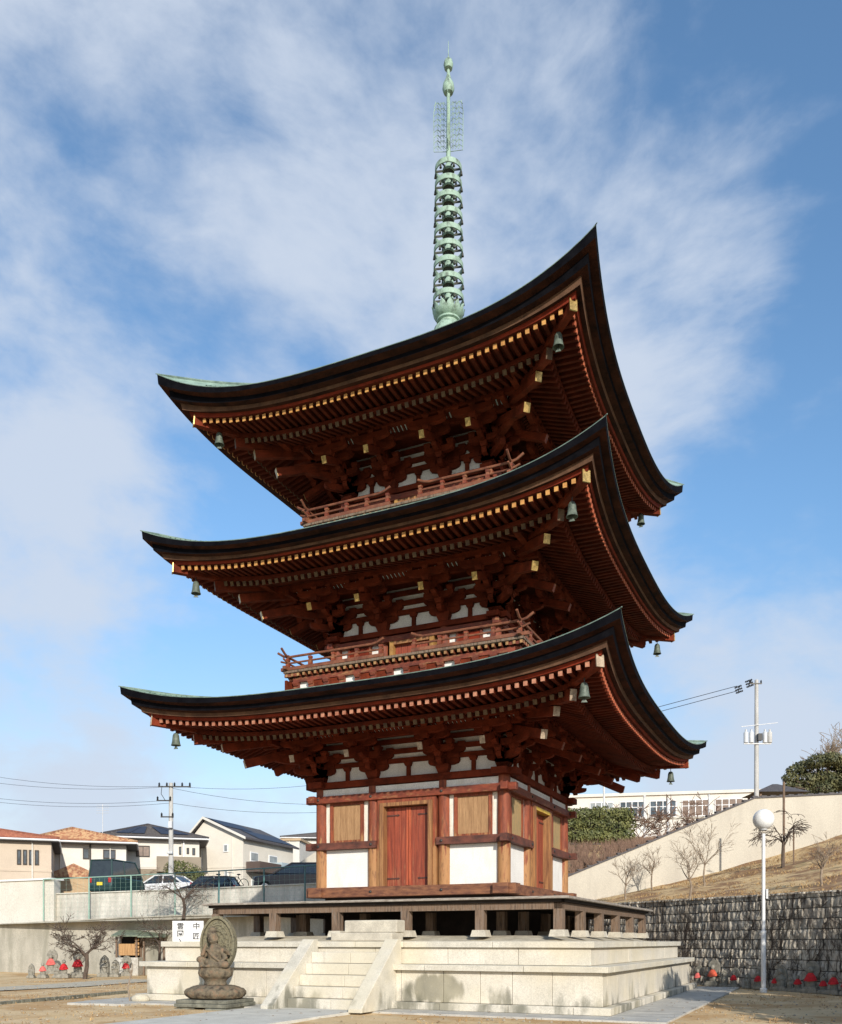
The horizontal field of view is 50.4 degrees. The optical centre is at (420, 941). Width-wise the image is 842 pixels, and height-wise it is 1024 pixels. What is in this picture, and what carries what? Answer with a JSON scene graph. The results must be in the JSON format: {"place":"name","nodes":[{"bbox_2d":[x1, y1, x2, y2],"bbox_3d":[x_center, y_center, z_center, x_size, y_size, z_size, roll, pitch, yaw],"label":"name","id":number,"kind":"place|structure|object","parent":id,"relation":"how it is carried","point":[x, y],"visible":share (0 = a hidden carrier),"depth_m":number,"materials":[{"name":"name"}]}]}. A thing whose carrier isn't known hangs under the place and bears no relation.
{"place":"outdoors","nodes":[
{"label":"outdoors","id":0,"kind":"place"},
{"bbox_2d":[0,979,146,989],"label":"gravel path","id":1,"kind":"structure","parent":0,"point":[87,983],"depth_m":33.14,"materials":[{"name":"gravel"}]},
{"bbox_2d":[107,1007,356,1023],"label":"path","id":2,"kind":"structure","parent":0,"point":[254,1015],"depth_m":18.56,"materials":[{"name":"concrete"}]},
{"bbox_2d":[0,972,841,1023],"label":"ground","id":3,"kind":"structure","parent":0,"point":[765,1014],"depth_m":20.70,"materials":[{"name":"soil"}]},
{"bbox_2d":[26,964,35,977],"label":"jizo statue","id":4,"kind":"object","parent":3,"relation":"on","point":[31,970],"visible":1,"depth_m":39.32,"materials":[{"name":"stone"}]},
{"bbox_2d":[37,963,48,977],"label":"jizo statue","id":5,"kind":"object","parent":3,"relation":"on","point":[42,970],"visible":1,"depth_m":39.25,"materials":[{"name":"stone"}]},
{"bbox_2d":[45,949,57,973],"bbox_3d":[-18.312,0.993,44.214,0.598,1.214,0.514,0,0,3],"label":"jizo statue","id":6,"kind":"object","parent":3,"relation":"on","point":[52,955],"visible":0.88,"depth_m":44.12,"materials":[{"name":"stone"}]},
{"bbox_2d":[52,963,60,977],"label":"jizo statue","id":7,"kind":"object","parent":3,"relation":"on","point":[57,970],"visible":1,"depth_m":39.31,"materials":[{"name":"stone"}]},
{"bbox_2d":[0,990,127,1004],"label":"path edging","id":8,"kind":"object","parent":3,"relation":"on","point":[63,997],"visible":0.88,"depth_m":24.89,"materials":[{"name":"stone"}]},
{"bbox_2d":[57,959,70,977],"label":"jizo statue","id":9,"kind":"object","parent":3,"relation":"on","point":[63,968],"visible":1,"depth_m":39.22,"materials":[{"name":"stone"}]},
{"bbox_2d":[70,950,84,977],"bbox_3d":[-15.317,0.966,39.892,0.624,1.267,0.536,0,0,2],"label":"jizo statue","id":10,"kind":"object","parent":3,"relation":"on","point":[79,960],"visible":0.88,"depth_m":39.75,"materials":[{"name":"stone"}]},
{"bbox_2d":[43,913,125,978],"bbox_3d":[-14.468,0.291,38.330,3.234,3.053,2.123,0,0,-30],"label":"bare tree","id":11,"kind":"object","parent":3,"relation":"on","point":[64,937],"visible":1,"depth_m":38.20,"materials":[{"name":"brown plant"}]},
{"bbox_2d":[97,955,109,976],"bbox_3d":[-14.356,1.100,40.473,0.510,1.000,0.412,0,0,5],"label":"jizo statue","id":12,"kind":"object","parent":3,"relation":"on","point":[104,964],"visible":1,"depth_m":40.40,"materials":[{"name":"stone"}]},
{"bbox_2d":[67,1001,140,1005],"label":"ground slab","id":13,"kind":"structure","parent":3,"relation":"on","point":[102,1003],"depth_m":22.75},
{"bbox_2d":[109,959,120,976],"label":"jizo statue","id":14,"kind":"object","parent":3,"relation":"on","point":[115,967],"visible":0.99,"depth_m":40.42,"materials":[{"name":"stone"}]},
{"bbox_2d":[120,956,130,975],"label":"jizo statue","id":15,"kind":"object","parent":3,"relation":"on","point":[126,961],"visible":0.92,"depth_m":41.56,"materials":[{"name":"stone"}]},
{"bbox_2d":[111,930,168,975],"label":"shed","id":16,"kind":"structure","parent":3,"relation":"on","point":[130,945],"depth_m":42.32,"materials":[{"name":"brown wood"}]},
{"bbox_2d":[128,913,176,960],"bbox_3d":[-12.397,0.225,41.598,2.103,3.157,3.452,0,0,-43],"label":"bare tree","id":17,"kind":"object","parent":3,"relation":"on","point":[159,942],"visible":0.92,"depth_m":41.57,"materials":[{"name":"brown plant"}]},
{"bbox_2d":[0,914,322,974],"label":"retaining wall","id":18,"kind":"structure","parent":3,"relation":"on","point":[23,947],"depth_m":44.84,"materials":[{"name":"concrete"}]},
{"bbox_2d":[18,916,237,923],"bbox_3d":[-13.584,-1.055,42.634,31.711,0.410,0.867,0,0,30],"label":"ledge","id":19,"kind":"object","parent":18,"relation":"on","point":[133,919],"depth_m":42.84,"materials":[{"name":"concrete"}]},
{"bbox_2d":[136,865,217,920],"bbox_3d":[-11.129,-2.228,41.149,3.805,2.676,2.637,0,0,-20],"label":"weeping tree","id":20,"kind":"object","parent":19,"relation":"on","point":[187,896],"visible":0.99,"depth_m":40.92,"materials":[{"name":"brown plant"}]},
{"bbox_2d":[43,864,315,919],"bbox_3d":[-11.292,-2.195,41.886,19.160,2.149,0.468,0,0,30],"label":"chain fence","id":21,"kind":"object","parent":19,"relation":"on","point":[180,873],"visible":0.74,"depth_m":42.31,"materials":[{"name":"metal"}]},
{"bbox_2d":[56,883,324,920],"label":"parking wall","id":22,"kind":"structure","parent":19,"relation":"on","point":[67,904],"depth_m":43.53,"materials":[{"name":"concrete"}]},
{"bbox_2d":[172,921,203,940],"bbox_3d":[-8.080,0.540,31.023,1.080,2.520,0.094,0,0,0],"label":"sign board","id":23,"kind":"object","parent":3,"relation":"on","point":[186,930],"visible":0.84,"depth_m":30.98,"materials":[{"name":"white paint"}]},
{"bbox_2d":[174,916,254,1010],"bbox_3d":[-4.988,0.512,21.645,1.543,2.285,1.375,0,0,21],"label":"buddha statue","id":24,"kind":"object","parent":3,"relation":"on","point":[216,958],"visible":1,"depth_m":21.45,"materials":[{"name":"stone"}]},
{"bbox_2d":[87,986,739,1023],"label":"podium apron","id":25,"kind":"object","parent":3,"relation":"on","point":[660,1011],"visible":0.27,"depth_m":20.06,"materials":[{"name":"concrete"}]},
{"bbox_2d":[131,994,149,1000],"bbox_3d":[-7.441,1.520,23.702,0.546,0.280,0.390,0,0,25],"label":"stone block","id":26,"kind":"object","parent":25,"relation":"on","point":[140,997],"visible":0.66,"depth_m":23.55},
{"bbox_2d":[135,935,696,1015],"bbox_3d":[0.524,0.716,26.644,12.918,1.757,14.410,0,0,25],"label":"stone podium","id":27,"kind":"object","parent":25,"relation":"on","point":[595,976],"visible":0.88,"depth_m":20.92,"materials":[{"name":"stone"}]},
{"bbox_2d":[331,920,404,940],"bbox_3d":[-1.315,-0.271,22.112,1.720,0.518,0.700,0,0,25],"label":"stepping stone","id":28,"kind":"object","parent":27,"relation":"on","point":[369,930],"visible":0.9,"depth_m":21.87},
{"bbox_2d":[118,41,706,937],"bbox_3d":[0.837,-13.825,27.320,13.537,27.450,13.537,0,0,25],"label":"pagoda","id":29,"kind":"object","parent":27,"relation":"on","point":[452,593],"visible":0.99,"depth_m":23.91,"materials":[{"name":"brown wood"}]},
{"bbox_2d":[171,729,180,748],"bbox_3d":[-6.733,-5.600,24.549,0.273,0.620,0.273,0,0,16],"label":"wind bell","id":30,"kind":"object","parent":29,"relation":"hanging from","point":[175,741],"visible":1,"depth_m":24.48,"materials":[{"name":"green metal"}]},
{"bbox_2d":[191,581,200,596],"bbox_3d":[-6.228,-9.840,24.734,0.273,0.620,0.273,0,0,-6],"label":"wind bell","id":31,"kind":"object","parent":29,"relation":"hanging from","point":[195,592],"visible":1,"depth_m":24.67,"materials":[{"name":"green metal"}]},
{"bbox_2d":[214,432,223,448],"bbox_3d":[-5.630,-14.080,24.953,0.273,0.620,0.273,0,0,-4],"label":"wind bell","id":32,"kind":"object","parent":29,"relation":"hanging from","point":[219,444],"visible":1,"depth_m":24.89,"materials":[{"name":"green metal"}]},
{"bbox_2d":[326,801,367,842],"bbox_3d":[-2.105,-3.405,25.577,1.440,1.130,0.100,0,0,25],"label":"window","id":33,"kind":"structure","parent":29,"relation":"in","point":[346,822],"depth_m":25.56,"materials":[{"name":"brown wood"}]},
{"bbox_2d":[348,646,371,657],"bbox_3d":[-1.762,-8.125,25.757,0.760,0.790,0.080,0,0,25],"label":"window","id":34,"kind":"structure","parent":29,"relation":"in","point":[370,647],"depth_m":25.71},
{"bbox_2d":[377,795,437,885],"bbox_3d":[-0.367,-2.757,24.726,1.800,2.426,0.320,0,0,25],"label":"door","id":35,"kind":"structure","parent":29,"relation":"in","point":[407,849],"depth_m":24.77,"materials":[{"name":"brown wood"}]},
{"bbox_2d":[389,636,436,655],"bbox_3d":[-0.219,-8.095,25.043,1.360,0.730,0.260,0,0,25],"label":"door","id":36,"kind":"structure","parent":29,"relation":"in","point":[401,646],"depth_m":25.11,"materials":[{"name":"paint"}]},
{"bbox_2d":[456,628,482,640],"bbox_3d":[1.321,-8.125,24.326,0.760,0.790,0.080,0,0,25],"label":"window","id":37,"kind":"structure","parent":29,"relation":"in","point":[481,630],"depth_m":24.29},
{"bbox_2d":[450,792,496,835],"bbox_3d":[1.405,-3.405,23.947,1.440,1.130,0.100,0,0,25],"label":"window","id":38,"kind":"structure","parent":29,"relation":"in","point":[472,813],"depth_m":23.93,"materials":[{"name":"brown wood"}]},
{"bbox_2d":[511,793,523,837],"bbox_3d":[2.581,-3.405,24.378,0.100,1.130,1.440,0,0,25],"label":"window","id":39,"kind":"structure","parent":29,"relation":"in","point":[517,803],"depth_m":24.49,"materials":[{"name":"paint"}]},
{"bbox_2d":[531,801,551,889],"bbox_3d":[3.431,-2.757,26.116,0.320,2.426,1.800,0,0,25],"label":"door","id":40,"kind":"structure","parent":29,"relation":"in","point":[541,816],"depth_m":26.53,"materials":[{"name":"brown wood"}]},
{"bbox_2d":[553,813,561,849],"bbox_3d":[4.210,-3.405,27.888,0.100,1.130,1.440,0,0,25],"label":"wall panel","id":41,"kind":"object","parent":29,"relation":"in","point":[557,819],"depth_m":28.01,"materials":[{"name":"paint"}]},
{"bbox_2d":[553,332,563,351],"bbox_3d":[3.205,-14.080,20.852,0.273,0.620,0.273,0,0,22],"label":"wind bell","id":42,"kind":"object","parent":29,"relation":"hanging from","point":[558,345],"visible":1,"depth_m":20.80,"materials":[{"name":"green metal"}]},
{"bbox_2d":[566,496,577,521],"bbox_3d":[3.423,-9.840,20.255,0.273,0.620,0.273,0,0,21],"label":"wind bell","id":43,"kind":"object","parent":29,"relation":"hanging from","point":[572,515],"visible":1,"depth_m":20.19,"materials":[{"name":"green metal"}]},
{"bbox_2d":[578,678,589,701],"bbox_3d":[3.608,-5.600,19.750,0.273,0.620,0.273,0,0,6],"label":"wind bell","id":44,"kind":"object","parent":29,"relation":"hanging from","point":[584,694],"visible":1,"depth_m":19.68,"materials":[{"name":"green metal"}]},
{"bbox_2d":[637,514,644,526],"bbox_3d":[7.305,-14.080,29.687,0.273,0.620,0.273,0,0,23],"label":"wind bell","id":45,"kind":"object","parent":29,"relation":"hanging from","point":[640,522],"visible":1,"depth_m":29.62,"materials":[{"name":"green metal"}]},
{"bbox_2d":[653,640,660,656],"bbox_3d":[7.902,-9.840,29.906,0.273,0.620,0.273,0,0,4],"label":"wind bell","id":46,"kind":"object","parent":29,"relation":"hanging from","point":[657,652],"visible":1,"depth_m":29.84,"materials":[{"name":"green metal"}]},
{"bbox_2d":[0,977,841,1023],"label":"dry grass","id":47,"kind":"structure","parent":3,"relation":"on","point":[389,1014],"depth_m":21.96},
{"bbox_2d":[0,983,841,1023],"bbox_3d":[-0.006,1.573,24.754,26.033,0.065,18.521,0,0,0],"label":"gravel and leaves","id":48,"kind":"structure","parent":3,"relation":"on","point":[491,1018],"depth_m":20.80,"materials":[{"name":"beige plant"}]},
{"bbox_2d":[692,965,702,984],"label":"jizo statue","id":49,"kind":"object","parent":3,"relation":"on","point":[699,972],"visible":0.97,"depth_m":32.88,"materials":[{"name":"stone"}]},
{"bbox_2d":[704,960,720,986],"bbox_3d":[10.497,1.125,32.145,0.402,0.950,0.468,0,0,-43],"label":"jizo statue","id":50,"kind":"object","parent":3,"relation":"on","point":[714,967],"visible":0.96,"depth_m":32.08,"materials":[{"name":"stone"}]},
{"bbox_2d":[590,890,841,989],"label":"retaining wall","id":51,"kind":"structure","parent":3,"relation":"on","point":[663,917],"depth_m":31.23,"materials":[{"name":"stone"}]},
{"bbox_2d":[590,890,841,987],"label":"dry vines","id":52,"kind":"object","parent":51,"relation":"attached to","point":[771,928],"visible":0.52,"depth_m":30.18,"materials":[{"name":"brown plant"}]},
{"bbox_2d":[719,970,728,986],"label":"jizo statue","id":53,"kind":"object","parent":3,"relation":"on","point":[724,977],"visible":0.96,"depth_m":31.55,"materials":[{"name":"stone"}]},
{"bbox_2d":[727,967,740,987],"bbox_3d":[10.892,1.250,31.114,0.296,0.700,0.344,0,0,-35],"label":"jizo statue","id":54,"kind":"object","parent":3,"relation":"on","point":[735,972],"visible":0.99,"depth_m":31.06,"materials":[{"name":"stone"}]},
{"bbox_2d":[742,973,751,988],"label":"jizo statue","id":55,"kind":"object","parent":3,"relation":"on","point":[747,981],"visible":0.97,"depth_m":30.45,"materials":[{"name":"stone"}]},
{"bbox_2d":[751,968,760,989],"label":"jizo statue","id":56,"kind":"object","parent":3,"relation":"on","point":[757,980],"visible":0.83,"depth_m":29.94,"materials":[{"name":"stone"}]},
{"bbox_2d":[753,809,774,992],"bbox_3d":[10.781,-1.235,28.131,0.648,5.870,0.648,0,0,25],"label":"street lamp","id":57,"kind":"object","parent":3,"relation":"on","point":[763,819],"visible":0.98,"depth_m":28.07,"materials":[{"name":"metal"}]},
{"bbox_2d":[772,965,787,990],"bbox_3d":[11.693,1.178,29.028,0.348,0.845,0.431,0,0,-43],"label":"jizo statue","id":58,"kind":"object","parent":3,"relation":"on","point":[781,975],"visible":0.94,"depth_m":28.95,"materials":[{"name":"stone"}]},
{"bbox_2d":[784,976,793,991],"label":"jizo statue","id":59,"kind":"object","parent":3,"relation":"on","point":[790,982],"visible":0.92,"depth_m":28.62,"materials":[{"name":"stone"}]},
{"bbox_2d":[791,975,802,991],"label":"jizo statue","id":60,"kind":"object","parent":3,"relation":"on","point":[797,983],"visible":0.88,"depth_m":28.26,"materials":[{"name":"stone"}]},
{"bbox_2d":[800,961,819,993],"bbox_3d":[12.138,1.098,27.826,0.424,1.004,0.494,0,0,-44],"label":"jizo statue","id":61,"kind":"object","parent":3,"relation":"on","point":[812,969],"visible":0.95,"depth_m":27.76,"materials":[{"name":"stone"}]},
{"bbox_2d":[817,977,826,993],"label":"jizo statue","id":62,"kind":"object","parent":3,"relation":"on","point":[823,985],"visible":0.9,"depth_m":27.30,"materials":[{"name":"stone"}]},
{"bbox_2d":[825,972,841,994],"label":"jizo statue","id":63,"kind":"object","parent":3,"relation":"on","point":[833,983],"visible":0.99,"depth_m":26.89,"materials":[{"name":"stone"}]},
{"bbox_2d":[0,0,841,837],"label":"sky","id":64,"kind":"structure","parent":0,"point":[242,191],"materials":[{"name":"blue"}]},
{"bbox_2d":[568,837,653,872],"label":"bank","id":65,"kind":"structure","parent":0,"point":[593,844],"depth_m":56.93,"materials":[{"name":"brown plant"}]},
{"bbox_2d":[568,805,637,844],"bbox_3d":[11.707,-7.644,59.971,5.805,3.039,1.473,0,0,0],"label":"hedge","id":66,"kind":"object","parent":65,"relation":"on","point":[599,823],"visible":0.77,"depth_m":59.62,"materials":[{"name":"green plant"}]},
{"bbox_2d":[606,795,673,841],"bbox_3d":[14.724,-8.026,61.037,5.257,3.439,3.723,0,0,10],"label":"leafless bush","id":67,"kind":"object","parent":65,"relation":"on","point":[653,828],"visible":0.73,"depth_m":60.09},
{"bbox_2d":[568,810,719,872],"bbox_3d":[14.157,-5.702,55.013,12.566,4.584,8.604,0,0,0],"label":"dry brush","id":68,"kind":"object","parent":65,"relation":"on","point":[612,848],"visible":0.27,"depth_m":54.39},
{"bbox_2d":[643,795,645,837],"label":"thin post","id":69,"kind":"object","parent":65,"relation":"on","point":[644,805],"visible":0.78,"depth_m":89.94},
{"bbox_2d":[568,789,759,836],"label":"school building","id":70,"kind":"structure","parent":65,"relation":"on","point":[727,798],"depth_m":108.60,"materials":[{"name":"concrete"}]},
{"bbox_2d":[590,802,612,808],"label":"window","id":71,"kind":"structure","parent":70,"relation":"in","point":[610,804],"depth_m":110.17,"materials":[{"name":"white paint"}]},
{"bbox_2d":[620,801,642,816],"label":"window","id":72,"kind":"structure","parent":70,"relation":"in","point":[625,804],"depth_m":109.40,"materials":[{"name":"white paint"}]},
{"bbox_2d":[650,800,675,817],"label":"window","id":73,"kind":"structure","parent":70,"relation":"in","point":[663,802],"depth_m":108.79,"materials":[{"name":"white paint"}]},
{"bbox_2d":[682,799,707,815],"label":"window","id":74,"kind":"structure","parent":70,"relation":"in","point":[698,808],"depth_m":108.00,"materials":[{"name":"white paint"}]},
{"bbox_2d":[715,798,743,810],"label":"window","id":75,"kind":"structure","parent":70,"relation":"in","point":[727,802],"depth_m":107.34,"materials":[{"name":"white paint"}]},
{"bbox_2d":[628,794,702,834],"bbox_3d":[16.702,-8.435,61.742,5.174,3.754,3.244,0,0,25],"label":"leafless bush","id":76,"kind":"object","parent":65,"relation":"on","point":[667,817],"visible":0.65,"depth_m":61.80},
{"bbox_2d":[671,792,720,827],"bbox_3d":[19.814,-8.729,63.702,4.090,3.730,4.119,0,0,-3],"label":"leafless bush","id":77,"kind":"object","parent":65,"relation":"on","point":[691,817],"visible":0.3,"depth_m":63.35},
{"bbox_2d":[735,679,777,796],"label":"utility pole","id":78,"kind":"object","parent":65,"relation":"on","point":[755,737],"visible":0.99,"depth_m":65.86,"materials":[{"name":"concrete"}]},
{"bbox_2d":[742,784,810,798],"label":"pavilion","id":79,"kind":"structure","parent":65,"relation":"on","point":[774,789],"depth_m":69.03,"materials":[{"name":"tile"}]},
{"bbox_2d":[781,751,841,793],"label":"evergreen tree","id":80,"kind":"object","parent":65,"relation":"on","point":[819,781],"visible":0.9,"depth_m":74.38,"materials":[{"name":"green plant"}]},
{"bbox_2d":[793,733,841,783],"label":"bare tree","id":81,"kind":"object","parent":65,"relation":"on","point":[831,749],"visible":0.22,"depth_m":83.27,"materials":[{"name":"brown plant"}]},
{"bbox_2d":[815,722,841,772],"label":"bare tree","id":82,"kind":"object","parent":65,"relation":"on","point":[835,735],"visible":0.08,"depth_m":86.78,"materials":[{"name":"brown plant"}]},
{"bbox_2d":[596,835,841,903],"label":"grassy slope","id":83,"kind":"structure","parent":0,"point":[802,863],"depth_m":43.09,"materials":[{"name":"brown plant"}]},
{"bbox_2d":[609,855,645,899],"bbox_3d":[10.277,-3.188,44.973,1.526,2.577,2.122,0,0,-21],"label":"bare sapling","id":84,"kind":"object","parent":83,"relation":"on","point":[628,871],"visible":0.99,"depth_m":44.95,"materials":[{"name":"beige plant"}]},
{"bbox_2d":[636,844,662,889],"bbox_3d":[12.528,-3.994,48.900,1.457,2.701,1.916,0,0,25],"label":"bare sapling","id":85,"kind":"object","parent":83,"relation":"on","point":[651,868],"visible":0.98,"depth_m":48.88,"materials":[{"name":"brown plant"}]},
{"bbox_2d":[667,838,709,897],"bbox_3d":[11.353,-3.033,38.351,1.670,2.818,2.017,0,0,-1],"label":"bare sapling","id":86,"kind":"object","parent":83,"relation":"on","point":[689,868],"visible":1,"depth_m":37.98,"materials":[{"name":"brown plant"}]},
{"bbox_2d":[568,792,841,899],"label":"boundary wall","id":87,"kind":"structure","parent":83,"relation":"on","point":[821,813],"depth_m":50.50,"materials":[{"name":"concrete"}]},
{"bbox_2d":[677,816,739,885],"bbox_3d":[14.052,-4.385,43.725,3.024,3.791,1.861,0,0,25],"label":"bare sapling","id":88,"kind":"object","parent":83,"relation":"on","point":[711,857],"visible":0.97,"depth_m":43.92,"materials":[{"name":"brown plant"}]},
{"bbox_2d":[599,839,841,903],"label":"slope tufts","id":89,"kind":"object","parent":83,"relation":"on","point":[721,879],"visible":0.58,"depth_m":42.52,"materials":[{"name":"brown plant"}]},
{"bbox_2d":[748,808,810,867],"bbox_3d":[17.924,-5.105,44.887,3.148,3.051,2.744,0,0,25],"label":"weeping tree","id":90,"kind":"object","parent":83,"relation":"on","point":[793,827],"visible":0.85,"depth_m":44.82,"materials":[{"name":"brown plant"}]},
{"bbox_2d":[783,782,784,865],"bbox_3d":[18.350,-5.832,45.199,0.114,4.500,0.117,0,0,25],"label":"stake","id":91,"kind":"object","parent":83,"relation":"on","point":[784,816],"visible":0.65,"depth_m":45.14,"materials":[{"name":"brown wood"}]},
{"bbox_2d":[806,832,841,885],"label":"bare sapling","id":92,"kind":"object","parent":83,"relation":"on","point":[822,862],"visible":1,"depth_m":33.90,"materials":[{"name":"brown plant"}]},
{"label":"parking ground","id":93,"kind":"structure","parent":0,"visible":0},
{"bbox_2d":[0,828,61,879],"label":"house","id":94,"kind":"structure","parent":93,"relation":"on","point":[25,855],"depth_m":60.59,"materials":[{"name":"paint"}]},
{"bbox_2d":[0,878,63,923],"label":"garden wall","id":95,"kind":"structure","parent":93,"relation":"on","point":[21,900],"depth_m":47.17,"materials":[{"name":"concrete"}]},
{"bbox_2d":[42,804,138,892],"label":"house","id":96,"kind":"structure","parent":93,"relation":"on","point":[81,848],"depth_m":69.94,"materials":[{"name":"paint"}]},
{"bbox_2d":[103,849,115,858],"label":"window","id":97,"kind":"structure","parent":96,"relation":"in","point":[106,853],"depth_m":70.50,"materials":[{"name":"white glass"}]},
{"bbox_2d":[88,859,144,891],"bbox_3d":[-17.063,-3.475,50.205,1.549,2.050,3.425,0,0,14],"label":"parked van","id":98,"kind":"object","parent":93,"relation":"on","point":[106,867],"visible":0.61,"depth_m":48.79,"materials":[{"name":"teal metal"}]},
{"bbox_2d":[100,823,209,881],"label":"house","id":99,"kind":"structure","parent":93,"relation":"on","point":[150,855],"depth_m":76.01,"materials":[{"name":"paint"}]},
{"bbox_2d":[136,846,149,856],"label":"window","id":100,"kind":"structure","parent":99,"relation":"in","point":[144,851],"depth_m":75.74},
{"bbox_2d":[143,874,192,889],"bbox_3d":[-15.698,-3.335,54.983,4.330,1.470,1.758,0,0,15],"label":"parked car","id":101,"kind":"object","parent":93,"relation":"on","point":[183,883],"visible":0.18,"depth_m":54.19,"materials":[{"name":"white metal"}]},
{"bbox_2d":[156,782,190,874],"bbox_3d":[-15.185,-5.167,54.897,2.130,9.236,0.563,0,0,0],"label":"utility pole","id":102,"kind":"object","parent":93,"relation":"on","point":[170,822],"visible":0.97,"depth_m":54.87,"materials":[{"name":"concrete"}]},
{"bbox_2d":[162,859,205,881],"bbox_3d":[-16.374,-4.330,61.928,3.530,2.860,2.473,0,0,25],"label":"garden shrub","id":103,"kind":"object","parent":93,"relation":"on","point":[183,864],"visible":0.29,"depth_m":61.58,"materials":[{"name":"green plant"}]},
{"bbox_2d":[179,876,239,888],"bbox_3d":[-12.677,-3.235,53.981,3.500,1.370,1.562,0,0,10],"label":"parked car","id":104,"kind":"object","parent":93,"relation":"on","point":[222,880],"visible":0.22,"depth_m":53.30,"materials":[{"name":"black metal"}]},
{"bbox_2d":[189,816,298,885],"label":"house","id":105,"kind":"structure","parent":93,"relation":"on","point":[231,846],"depth_m":82.19,"materials":[{"name":"paint"}]},
{"bbox_2d":[253,862,315,885],"bbox_3d":[-6.204,-3.235,45.981,4.580,1.570,1.808,0,0,2],"label":"parked car","id":106,"kind":"object","parent":93,"relation":"on","point":[296,874],"visible":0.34,"depth_m":45.16,"materials":[{"name":"black metal"}]},
{"bbox_2d":[279,838,315,861],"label":"house","id":107,"kind":"structure","parent":93,"relation":"on","point":[301,854],"depth_m":99.76,"materials":[{"name":"paint"}]},
{"bbox_2d":[280,832,315,843],"bbox_3d":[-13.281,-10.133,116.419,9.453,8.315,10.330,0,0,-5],"label":"house roof","id":108,"kind":"structure","parent":107,"relation":"attached to","point":[310,837],"depth_m":111.89,"materials":[{"name":"tile"}]},
{"bbox_2d":[301,852,315,861],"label":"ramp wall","id":109,"kind":"structure","parent":93,"relation":"on","point":[311,858],"depth_m":61.76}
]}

